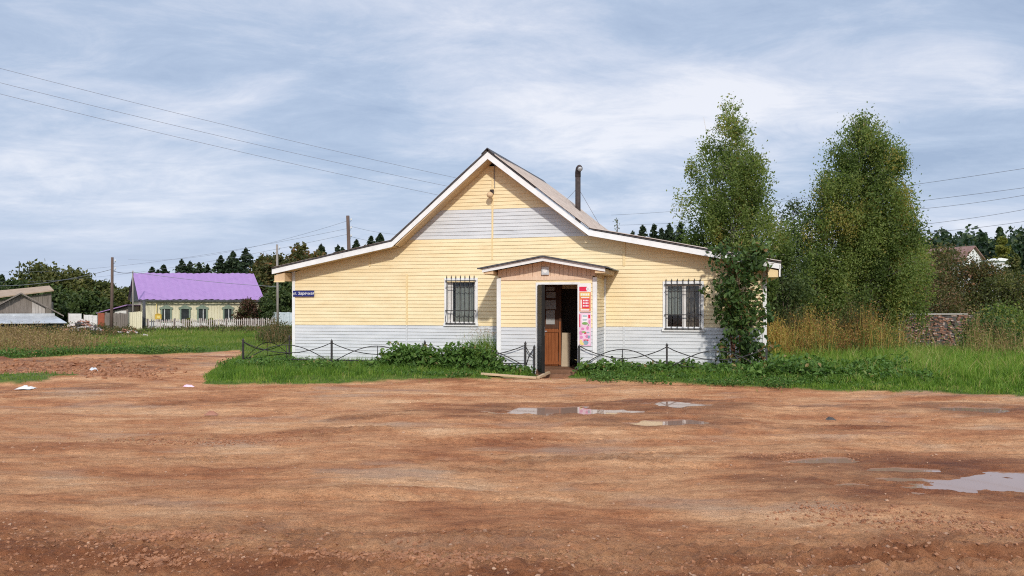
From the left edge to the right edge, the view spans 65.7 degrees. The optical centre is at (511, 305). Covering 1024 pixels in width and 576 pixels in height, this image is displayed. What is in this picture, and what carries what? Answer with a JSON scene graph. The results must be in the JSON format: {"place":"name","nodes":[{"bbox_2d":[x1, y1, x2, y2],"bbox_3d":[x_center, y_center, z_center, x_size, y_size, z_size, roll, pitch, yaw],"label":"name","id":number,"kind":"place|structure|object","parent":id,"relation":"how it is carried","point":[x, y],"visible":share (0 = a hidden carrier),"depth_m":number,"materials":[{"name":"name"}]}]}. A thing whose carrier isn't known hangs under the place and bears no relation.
{"place":"outdoors","nodes":[
{"label":"outdoors","id":0,"kind":"place"},
{"bbox_2d":[0,330,291,381],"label":"field grass","id":1,"kind":"structure","parent":0,"point":[227,340],"depth_m":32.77,"materials":[{"name":"green plant"}]},
{"bbox_2d":[51,323,291,336],"bbox_3d":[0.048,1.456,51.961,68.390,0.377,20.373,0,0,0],"label":"distant grass","id":2,"kind":"structure","parent":0,"point":[162,330],"depth_m":45.05,"materials":[{"name":"green plant"}]},
{"bbox_2d":[2,94,435,194],"bbox_3d":[-8.807,-5.264,27.000,16.788,2.895,0.011,0,0,-21],"label":"power line","id":3,"kind":"object","parent":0,"point":[213,145],"visible":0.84,"depth_m":26.54,"materials":[{"name":"metal"}]},
{"bbox_2d":[3,83,444,185],"bbox_3d":[-8.710,-5.615,27.000,16.969,2.870,0.011,0,0,-21],"label":"power line","id":4,"kind":"object","parent":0,"point":[217,135],"visible":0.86,"depth_m":26.56,"materials":[{"name":"metal"}]},
{"bbox_2d":[0,68,454,177],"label":"power line","id":5,"kind":"object","parent":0,"point":[215,122],"visible":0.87,"depth_m":26.40,"materials":[{"name":"metal"}]},
{"bbox_2d":[453,326,496,356],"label":"plume grass","id":6,"kind":"object","parent":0,"point":[488,346],"depth_m":19.20,"materials":[{"name":"plant"}]},
{"bbox_2d":[0,280,1023,575],"bbox_3d":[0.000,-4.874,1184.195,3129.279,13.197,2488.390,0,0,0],"label":"ground","id":7,"kind":"structure","parent":0,"point":[464,452],"depth_m":7.50,"materials":[{"name":"brown soil"}]},
{"bbox_2d":[0,278,32,299],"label":"leafy tree","id":8,"kind":"object","parent":7,"relation":"on","point":[9,283],"visible":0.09,"depth_m":71.55,"materials":[{"name":"green plant"}]},
{"bbox_2d":[0,293,66,327],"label":"old shed","id":9,"kind":"structure","parent":7,"relation":"on","point":[20,309],"depth_m":45.87,"materials":[{"name":"grey wood"}]},
{"bbox_2d":[0,286,53,313],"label":"old shed","id":10,"kind":"structure","parent":9,"relation":"attached to","point":[44,299],"depth_m":60.62,"materials":[{"name":"grey wood"}]},
{"bbox_2d":[3,258,72,295],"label":"leafy tree","id":11,"kind":"object","parent":7,"relation":"on","point":[35,276],"visible":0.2,"depth_m":77.23,"materials":[{"name":"green plant"}]},
{"bbox_2d":[36,283,79,321],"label":"leafy tree","id":12,"kind":"object","parent":7,"relation":"on","point":[58,294],"visible":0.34,"depth_m":67.26,"materials":[{"name":"green plant"}]},
{"bbox_2d":[0,321,130,355],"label":"dry weeds","id":13,"kind":"object","parent":7,"relation":"on","point":[17,338],"visible":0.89,"depth_m":28.46,"materials":[{"name":"beige plant"}]},
{"bbox_2d":[68,313,81,323],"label":"tin panel","id":14,"kind":"object","parent":7,"relation":"on","point":[73,318],"visible":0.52,"depth_m":49.97,"materials":[{"name":"white paint"}]},
{"bbox_2d":[57,265,99,296],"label":"leafy tree","id":15,"kind":"object","parent":7,"relation":"on","point":[77,284],"visible":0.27,"depth_m":79.64,"materials":[{"name":"green plant"}]},
{"bbox_2d":[2,321,155,335],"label":"brown weeds","id":16,"kind":"object","parent":7,"relation":"on","point":[56,327],"visible":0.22,"depth_m":43.16,"materials":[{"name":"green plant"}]},
{"bbox_2d":[63,319,103,332],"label":"rubble heap","id":17,"kind":"object","parent":7,"relation":"on","point":[84,323],"visible":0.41,"depth_m":43.26,"materials":[{"name":"stone"}]},
{"bbox_2d":[59,286,119,322],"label":"leafy tree","id":18,"kind":"object","parent":7,"relation":"on","point":[84,301],"visible":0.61,"depth_m":65.35,"materials":[{"name":"green plant"}]},
{"bbox_2d":[83,314,96,324],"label":"tin panel","id":19,"kind":"object","parent":7,"relation":"on","point":[92,319],"visible":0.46,"depth_m":50.78,"materials":[{"name":"white paint"}]},
{"bbox_2d":[0,357,186,380],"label":"soil clods","id":20,"kind":"object","parent":7,"relation":"on","point":[116,372],"visible":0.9,"depth_m":19.01,"materials":[{"name":"brown soil"}]},
{"bbox_2d":[97,312,104,326],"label":"metal panel","id":21,"kind":"object","parent":7,"relation":"on","point":[100,318],"visible":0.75,"depth_m":50.47,"materials":[{"name":"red metal"}]},
{"bbox_2d":[88,279,128,298],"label":"leafy tree","id":22,"kind":"object","parent":7,"relation":"on","point":[100,285],"visible":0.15,"depth_m":81.06,"materials":[{"name":"green plant"}]},
{"bbox_2d":[110,257,115,328],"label":"utility pole","id":23,"kind":"object","parent":7,"relation":"on","point":[112,292],"visible":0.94,"depth_m":46.94,"materials":[{"name":"brown wood"}]},
{"bbox_2d":[105,312,127,327],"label":"plank fence","id":24,"kind":"object","parent":7,"relation":"on","point":[121,319],"visible":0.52,"depth_m":49.98,"materials":[{"name":"grey wood"}]},
{"bbox_2d":[101,289,131,308],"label":"leafy tree","id":25,"kind":"object","parent":7,"relation":"on","point":[120,298],"visible":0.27,"depth_m":69.49,"materials":[{"name":"green plant"}]},
{"bbox_2d":[99,305,139,313],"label":"lean to","id":26,"kind":"object","parent":7,"relation":"on","point":[123,309],"visible":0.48,"depth_m":55.10,"materials":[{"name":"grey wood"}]},
{"bbox_2d":[128,311,141,329],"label":"board gate","id":27,"kind":"structure","parent":7,"relation":"on","point":[135,319],"depth_m":49.48,"materials":[{"name":"grey wood"}]},
{"bbox_2d":[142,301,145,328],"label":"gate post","id":28,"kind":"object","parent":7,"relation":"on","point":[143,314],"visible":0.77,"depth_m":50.13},
{"bbox_2d":[173,259,193,273],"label":"spruce tree","id":29,"kind":"object","parent":7,"relation":"on","point":[180,268],"visible":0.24,"depth_m":94.68,"materials":[{"name":"green plant"}]},
{"bbox_2d":[128,272,262,325],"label":"village house","id":30,"kind":"structure","parent":7,"relation":"on","point":[176,297],"depth_m":58.53,"materials":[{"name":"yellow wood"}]},
{"bbox_2d":[159,305,172,325],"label":"window","id":31,"kind":"structure","parent":30,"relation":"in","point":[166,311],"depth_m":56.88,"materials":[{"name":"green glass"}]},
{"bbox_2d":[178,305,191,325],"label":"window","id":32,"kind":"structure","parent":30,"relation":"in","point":[184,310],"depth_m":57.55,"materials":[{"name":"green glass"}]},
{"bbox_2d":[196,305,208,325],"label":"window","id":33,"kind":"structure","parent":30,"relation":"in","point":[202,311],"depth_m":58.19,"materials":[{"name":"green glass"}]},
{"bbox_2d":[222,305,233,324],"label":"window","id":34,"kind":"structure","parent":30,"relation":"in","point":[227,310],"depth_m":59.15,"materials":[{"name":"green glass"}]},
{"bbox_2d":[146,317,274,327],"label":"picket fence","id":35,"kind":"object","parent":7,"relation":"on","point":[250,321],"visible":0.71,"depth_m":53.84,"materials":[{"name":"grey wood"}]},
{"bbox_2d":[209,255,230,273],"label":"spruce tree","id":36,"kind":"object","parent":7,"relation":"on","point":[218,263],"visible":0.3,"depth_m":91.72,"materials":[{"name":"green plant"}]},
{"bbox_2d":[217,251,240,273],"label":"spruce tree","id":37,"kind":"object","parent":7,"relation":"on","point":[231,261],"visible":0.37,"depth_m":91.65,"materials":[{"name":"green plant"}]},
{"bbox_2d":[231,247,253,273],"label":"spruce tree","id":38,"kind":"object","parent":7,"relation":"on","point":[243,265],"visible":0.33,"depth_m":91.71,"materials":[{"name":"green plant"}]},
{"bbox_2d":[229,296,265,324],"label":"garden shrub","id":39,"kind":"object","parent":7,"relation":"on","point":[246,305],"visible":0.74,"depth_m":58.61,"materials":[{"name":"brown plant"}]},
{"bbox_2d":[249,253,265,273],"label":"leafy tree","id":40,"kind":"object","parent":7,"relation":"on","point":[257,266],"visible":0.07,"depth_m":71.56,"materials":[{"name":"green plant"}]},
{"bbox_2d":[254,296,275,324],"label":"garden shrub","id":41,"kind":"object","parent":7,"relation":"on","point":[268,304],"visible":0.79,"depth_m":59.72,"materials":[{"name":"green plant"}]},
{"bbox_2d":[254,314,291,346],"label":"reddish weeds","id":42,"kind":"object","parent":7,"relation":"on","point":[277,332],"visible":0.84,"depth_m":33.50,"materials":[{"name":"brown plant"}]},
{"bbox_2d":[254,279,291,312],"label":"leafy tree","id":43,"kind":"object","parent":7,"relation":"on","point":[285,294],"visible":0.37,"depth_m":64.93,"materials":[{"name":"green plant"}]},
{"bbox_2d":[253,252,293,306],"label":"leafy tree","id":44,"kind":"object","parent":7,"relation":"on","point":[267,275],"visible":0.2,"depth_m":69.18,"materials":[{"name":"green plant"}]},
{"bbox_2d":[276,244,279,320],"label":"utility pole","id":45,"kind":"object","parent":7,"relation":"on","point":[277,299],"visible":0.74,"depth_m":51.95,"materials":[{"name":"grey wood"}]},
{"bbox_2d":[272,312,291,325],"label":"blue fence","id":46,"kind":"object","parent":7,"relation":"on","point":[286,316],"visible":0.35,"depth_m":59.98,"materials":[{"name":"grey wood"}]},
{"bbox_2d":[215,354,376,368],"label":"weeds","id":47,"kind":"object","parent":7,"relation":"on","point":[289,361],"visible":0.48,"depth_m":18.96,"materials":[{"name":"green plant"}]},
{"bbox_2d":[279,241,314,306],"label":"leafy tree","id":48,"kind":"object","parent":7,"relation":"on","point":[300,253],"visible":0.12,"depth_m":70.42,"materials":[{"name":"green plant"}]},
{"bbox_2d":[346,215,351,249],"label":"utility pole","id":49,"kind":"object","parent":7,"relation":"on","point":[348,219],"visible":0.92,"depth_m":43.92,"materials":[{"name":"brown wood"}]},
{"bbox_2d":[245,365,481,376],"bbox_3d":[-3.463,1.468,18.154,6.126,0.243,1.839,0,0,17],"label":"clover patch","id":50,"kind":"object","parent":7,"relation":"on","point":[457,373],"visible":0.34,"depth_m":17.19,"materials":[{"name":"green plant"}]},
{"bbox_2d":[242,335,535,374],"bbox_3d":[-2.585,1.242,21.328,7.620,0.875,4.560,0,0,14],"label":"iron fence","id":51,"kind":"object","parent":7,"relation":"on","point":[289,352],"visible":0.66,"depth_m":19.48,"materials":[{"name":"black metal"}]},
{"bbox_2d":[369,340,506,371],"bbox_3d":[-1.720,1.180,18.833,3.384,0.820,1.792,0,0,14],"label":"nettle clump","id":52,"kind":"object","parent":7,"relation":"on","point":[422,355],"visible":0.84,"depth_m":18.28,"materials":[{"name":"green plant"}]},
{"bbox_2d":[349,355,535,374],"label":"broad weeds","id":53,"kind":"object","parent":7,"relation":"on","point":[504,368],"visible":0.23,"depth_m":18.11,"materials":[{"name":"green plant"}]},
{"bbox_2d":[481,373,536,378],"bbox_3d":[-0.070,1.489,16.950,1.199,0.108,0.100,0,0,10],"label":"edging plank","id":54,"kind":"object","parent":7,"relation":"on","point":[508,375],"visible":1,"depth_m":16.90,"materials":[{"name":"beige wood"}]},
{"bbox_2d":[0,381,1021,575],"bbox_3d":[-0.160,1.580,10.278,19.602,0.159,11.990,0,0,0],"label":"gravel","id":55,"kind":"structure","parent":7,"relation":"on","point":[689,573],"depth_m":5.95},
{"bbox_2d":[0,431,1023,575],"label":"mud clods","id":56,"kind":"object","parent":7,"relation":"on","point":[160,535],"visible":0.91,"depth_m":5.17,"materials":[{"name":"brown soil"}]},
{"bbox_2d":[271,148,780,377],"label":"village shop","id":57,"kind":"structure","parent":7,"relation":"on","point":[462,251],"depth_m":19.86,"materials":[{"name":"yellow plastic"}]},
{"bbox_2d":[292,291,313,296],"bbox_3d":[-5.595,-0.332,21.282,0.645,0.157,0.030,0,0,15],"label":"street sign","id":58,"kind":"object","parent":57,"relation":"attached to","point":[302,293],"visible":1,"depth_m":21.27,"materials":[{"name":"blue metal"}]},
{"bbox_2d":[443,275,478,325],"bbox_3d":[-1.290,-0.132,20.222,0.930,1.295,0.366,0,0,15],"label":"window","id":59,"kind":"structure","parent":57,"relation":"in","point":[466,297],"depth_m":20.30,"materials":[{"name":"white paint"}]},
{"bbox_2d":[537,284,546,372],"bbox_3d":[0.683,0.505,17.819,0.135,1.950,0.872,0,0,-5],"label":"steel door","id":60,"kind":"structure","parent":57,"relation":"in","point":[541,331],"depth_m":17.41,"materials":[{"name":"metal"}]},
{"bbox_2d":[545,285,558,365],"bbox_3d":[0.975,0.480,19.478,0.360,1.960,0.058,0,0,14],"label":"inner door","id":61,"kind":"structure","parent":57,"relation":"in","point":[551,292],"depth_m":19.46,"materials":[{"name":"red wood"}]},
{"bbox_2d":[561,333,570,366],"bbox_3d":[1.301,1.070,19.425,0.253,0.824,0.142,0,0,14],"label":"leaning board","id":62,"kind":"object","parent":57,"relation":"on","point":[566,343],"visible":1,"depth_m":19.41,"materials":[{"name":"brown wood"}]},
{"bbox_2d":[579,313,590,345],"bbox_3d":[1.653,0.530,17.979,0.270,0.750,0.018,0,0,15],"label":"pink poster","id":63,"kind":"object","parent":57,"relation":"attached to","point":[584,329],"visible":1,"depth_m":17.97,"materials":[{"name":"pink paper"}]},
{"bbox_2d":[579,283,590,311],"bbox_3d":[1.653,-0.188,17.978,0.270,0.655,0.020,0,0,15],"label":"orange poster","id":64,"kind":"object","parent":57,"relation":"attached to","point":[584,297],"visible":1,"depth_m":17.97,"materials":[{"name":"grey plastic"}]},
{"bbox_2d":[662,278,704,331],"bbox_3d":[4.072,-0.022,18.881,0.990,1.255,0.279,0,0,14],"label":"window","id":65,"kind":"structure","parent":57,"relation":"in","point":[683,298],"depth_m":18.90,"materials":[{"name":"white paint"}]},
{"bbox_2d":[481,406,660,415],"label":"puddle","id":66,"kind":"object","parent":7,"relation":"on","point":[546,411],"visible":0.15,"depth_m":11.64,"materials":[{"name":"grey liquid"}]},
{"bbox_2d":[648,223,664,239],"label":"spruce tree","id":67,"kind":"object","parent":7,"relation":"on","point":[653,234],"visible":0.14,"depth_m":57.87,"materials":[{"name":"green plant"}]},
{"bbox_2d":[623,419,709,425],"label":"puddle","id":68,"kind":"object","parent":7,"relation":"on","point":[663,422],"visible":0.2,"depth_m":10.54,"materials":[{"name":"grey liquid"}]},
{"bbox_2d":[660,223,678,241],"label":"spruce tree","id":69,"kind":"object","parent":7,"relation":"on","point":[668,234],"visible":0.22,"depth_m":57.78,"materials":[{"name":"green plant"}]},
{"bbox_2d":[578,343,767,368],"bbox_3d":[3.474,1.242,17.437,4.100,0.875,0.060,0,0,14],"label":"iron fence","id":70,"kind":"object","parent":7,"relation":"on","point":[715,359],"visible":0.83,"depth_m":17.43,"materials":[{"name":"black metal"}]},
{"bbox_2d":[572,356,774,375],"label":"broad weeds","id":71,"kind":"object","parent":7,"relation":"on","point":[585,367],"visible":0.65,"depth_m":17.21,"materials":[{"name":"green plant"}]},
{"bbox_2d":[674,222,686,243],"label":"spruce tree","id":72,"kind":"object","parent":7,"relation":"on","point":[680,227],"visible":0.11,"depth_m":59.86,"materials":[{"name":"green plant"}]},
{"bbox_2d":[641,401,724,407],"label":"puddle","id":73,"kind":"object","parent":7,"relation":"on","point":[675,404],"visible":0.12,"depth_m":12.47,"materials":[{"name":"grey liquid"}]},
{"bbox_2d":[666,91,818,322],"bbox_3d":[7.406,-2.703,25.961,4.658,8.750,4.128,0,0,0],"label":"birch tree","id":74,"kind":"object","parent":7,"relation":"on","point":[743,195],"visible":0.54,"depth_m":25.38,"materials":[{"name":"green plant"}]},
{"bbox_2d":[705,234,781,364],"bbox_3d":[5.111,0.049,17.780,1.720,3.244,1.732,0,0,34],"label":"maple sapling","id":75,"kind":"object","parent":7,"relation":"on","point":[748,266],"visible":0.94,"depth_m":17.54,"materials":[{"name":"green plant"}]},
{"bbox_2d":[698,266,743,362],"bbox_3d":[4.706,0.375,17.916,0.967,2.576,1.159,0,0,0],"label":"maple branch","id":76,"kind":"object","parent":75,"relation":"attached to","point":[718,310],"visible":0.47,"depth_m":17.79,"materials":[{"name":"green plant"}]},
{"bbox_2d":[586,369,905,389],"bbox_3d":[4.577,1.471,16.067,6.319,0.265,1.874,0,0,15],"label":"clover patch","id":77,"kind":"object","parent":7,"relation":"on","point":[774,381],"visible":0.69,"depth_m":15.88,"materials":[{"name":"green plant"}]},
{"bbox_2d":[772,196,818,322],"bbox_3d":[10.695,-1.269,30.040,3.370,5.934,3.422,0,0,0],"label":"leafy tree","id":78,"kind":"object","parent":7,"relation":"on","point":[793,206],"visible":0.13,"depth_m":29.89,"materials":[{"name":"green plant"}]},
{"bbox_2d":[767,237,832,335],"bbox_3d":[8.682,-0.292,25.560,2.803,3.930,2.957,0,0,-44],"label":"bushy tree","id":79,"kind":"object","parent":7,"relation":"on","point":[793,287],"visible":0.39,"depth_m":25.07,"materials":[{"name":"green plant"}]},
{"bbox_2d":[782,457,858,462],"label":"puddle","id":80,"kind":"object","parent":7,"relation":"on","point":[829,460],"visible":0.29,"depth_m":8.15,"materials":[{"name":"brown liquid"}]},
{"bbox_2d":[775,242,879,333],"bbox_3d":[10.598,-0.255,26.974,3.541,3.855,3.656,0,0,0],"label":"bushy tree","id":81,"kind":"object","parent":7,"relation":"on","point":[821,292],"visible":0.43,"depth_m":26.52,"materials":[{"name":"green plant"}]},
{"bbox_2d":[747,351,943,381],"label":"corner weeds","id":82,"kind":"object","parent":7,"relation":"on","point":[811,367],"visible":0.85,"depth_m":16.08,"materials":[{"name":"green plant"}]},
{"bbox_2d":[767,301,924,355],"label":"golden weeds","id":83,"kind":"object","parent":7,"relation":"on","point":[774,334],"visible":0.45,"depth_m":22.48,"materials":[{"name":"plant"}]},
{"bbox_2d":[767,293,962,347],"bbox_3d":[9.541,0.543,24.005,8.582,2.160,3.191,0,0,0],"label":"weed row","id":84,"kind":"object","parent":7,"relation":"on","point":[840,322],"visible":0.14,"depth_m":24.09,"materials":[{"name":"brown plant"}]},
{"bbox_2d":[785,101,948,337],"bbox_3d":[12.167,-2.736,28.060,5.836,8.790,5.196,0,0,0],"label":"birch tree","id":85,"kind":"object","parent":7,"relation":"on","point":[871,243],"visible":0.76,"depth_m":27.00,"materials":[{"name":"green plant"}]},
{"bbox_2d":[767,310,1023,354],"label":"green tall weeds","id":86,"kind":"object","parent":7,"relation":"on","point":[874,343],"visible":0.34,"depth_m":22.47,"materials":[{"name":"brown plant"}]},
{"bbox_2d":[769,337,1023,394],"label":"side meadow","id":87,"kind":"structure","parent":7,"relation":"on","point":[1008,365],"depth_m":16.84,"materials":[{"name":"green plant"}]},
{"bbox_2d":[867,467,940,471],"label":"puddle","id":88,"kind":"object","parent":7,"relation":"on","point":[900,469],"visible":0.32,"depth_m":7.73,"materials":[{"name":"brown liquid"}]},
{"bbox_2d":[881,252,970,312],"bbox_3d":[17.693,-0.529,36.002,5.629,4.461,5.385,0,0,0],"label":"hedge shrub","id":89,"kind":"object","parent":7,"relation":"on","point":[939,280],"visible":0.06,"depth_m":34.72,"materials":[{"name":"green plant"}]},
{"bbox_2d":[837,471,1023,497],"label":"puddle","id":90,"kind":"object","parent":7,"relation":"on","point":[994,480],"visible":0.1,"depth_m":7.15,"materials":[{"name":"grey liquid"}]},
{"bbox_2d":[896,313,974,346],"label":"brick wall","id":91,"kind":"structure","parent":7,"relation":"on","point":[945,321],"depth_m":30.02,"materials":[{"name":"brown brick"}]},
{"bbox_2d":[925,243,962,300],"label":"leafy tree","id":92,"kind":"object","parent":7,"relation":"on","point":[949,253],"visible":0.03,"depth_m":89.39,"materials":[{"name":"green plant"}]},
{"bbox_2d":[912,279,981,315],"bbox_3d":[18.071,0.285,34.091,4.071,2.859,3.988,0,0,-43],"label":"garden bush","id":93,"kind":"object","parent":7,"relation":"on","point":[955,303],"visible":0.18,"depth_m":33.27,"materials":[{"name":"green plant"}]},
{"bbox_2d":[887,224,1023,269],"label":"forest","id":94,"kind":"object","parent":7,"relation":"on","point":[983,243],"visible":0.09,"depth_m":179.07,"materials":[{"name":"green plant"}]},
{"bbox_2d":[927,246,984,286],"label":"hill house","id":95,"kind":"structure","parent":7,"relation":"on","point":[974,249],"depth_m":105.23,"materials":[{"name":"white paint"}]},
{"bbox_2d":[921,234,1004,312],"bbox_3d":[20.943,-0.872,38.025,5.544,5.130,5.289,0,0,0],"label":"hedge shrub","id":96,"kind":"object","parent":7,"relation":"on","point":[942,266],"visible":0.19,"depth_m":37.15,"materials":[{"name":"green plant"}]},
{"bbox_2d":[940,406,1008,412],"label":"puddle","id":97,"kind":"object","parent":7,"relation":"on","point":[985,409],"visible":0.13,"depth_m":12.02,"materials":[{"name":"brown liquid"}]},
{"bbox_2d":[930,305,1023,359],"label":"edge weeds","id":98,"kind":"object","parent":7,"relation":"on","point":[1001,345],"visible":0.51,"depth_m":22.57,"materials":[{"name":"green plant"}]},
{"bbox_2d":[932,250,1023,314],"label":"hedge shrub","id":99,"kind":"object","parent":7,"relation":"on","point":[987,267],"visible":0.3,"depth_m":36.46,"materials":[{"name":"green plant"}]},
{"bbox_2d":[951,299,1017,345],"bbox_3d":[15.646,0.720,26.034,2.253,1.889,2.352,0,0,-44],"label":"garden bush","id":100,"kind":"object","parent":7,"relation":"on","point":[966,326],"visible":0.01,"depth_m":26.12,"materials":[{"name":"green plant"}]},
{"bbox_2d":[948,304,1023,348],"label":"garden bush","id":101,"kind":"object","parent":7,"relation":"on","point":[996,317],"visible":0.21,"depth_m":23.79,"materials":[{"name":"green plant"}]},
{"bbox_2d":[952,268,1023,320],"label":"hedge shrub","id":102,"kind":"object","parent":7,"relation":"on","point":[1014,284],"visible":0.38,"depth_m":34.86,"materials":[{"name":"green plant"}]},
{"bbox_2d":[962,298,1023,341],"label":"garden bush","id":103,"kind":"object","parent":7,"relation":"on","point":[1010,310],"visible":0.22,"depth_m":24.98,"materials":[{"name":"green plant"}]},
{"bbox_2d":[987,235,1011,258],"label":"leafy tree","id":104,"kind":"object","parent":7,"relation":"on","point":[1001,248],"visible":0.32,"depth_m":124.75,"materials":[{"name":"green plant"}]},
{"bbox_2d":[1001,250,1022,307],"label":"leafy tree","id":105,"kind":"object","parent":7,"relation":"on","point":[1015,261],"visible":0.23,"depth_m":94.71,"materials":[{"name":"green plant"}]},
{"bbox_2d":[0,0,1023,289],"label":"sky","id":106,"kind":"structure","parent":0,"point":[622,91],"materials":[{"name":"blue"}]},
{"bbox_2d":[203,354,1023,395],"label":"front lawn","id":107,"kind":"structure","parent":0,"point":[236,371],"depth_m":16.89,"materials":[{"name":"green plant"}]},
{"bbox_2d":[984,258,1010,299],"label":"pale shed","id":108,"kind":"structure","parent":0,"point":[1002,260],"depth_m":112.00,"materials":[{"name":"grey plastic"}]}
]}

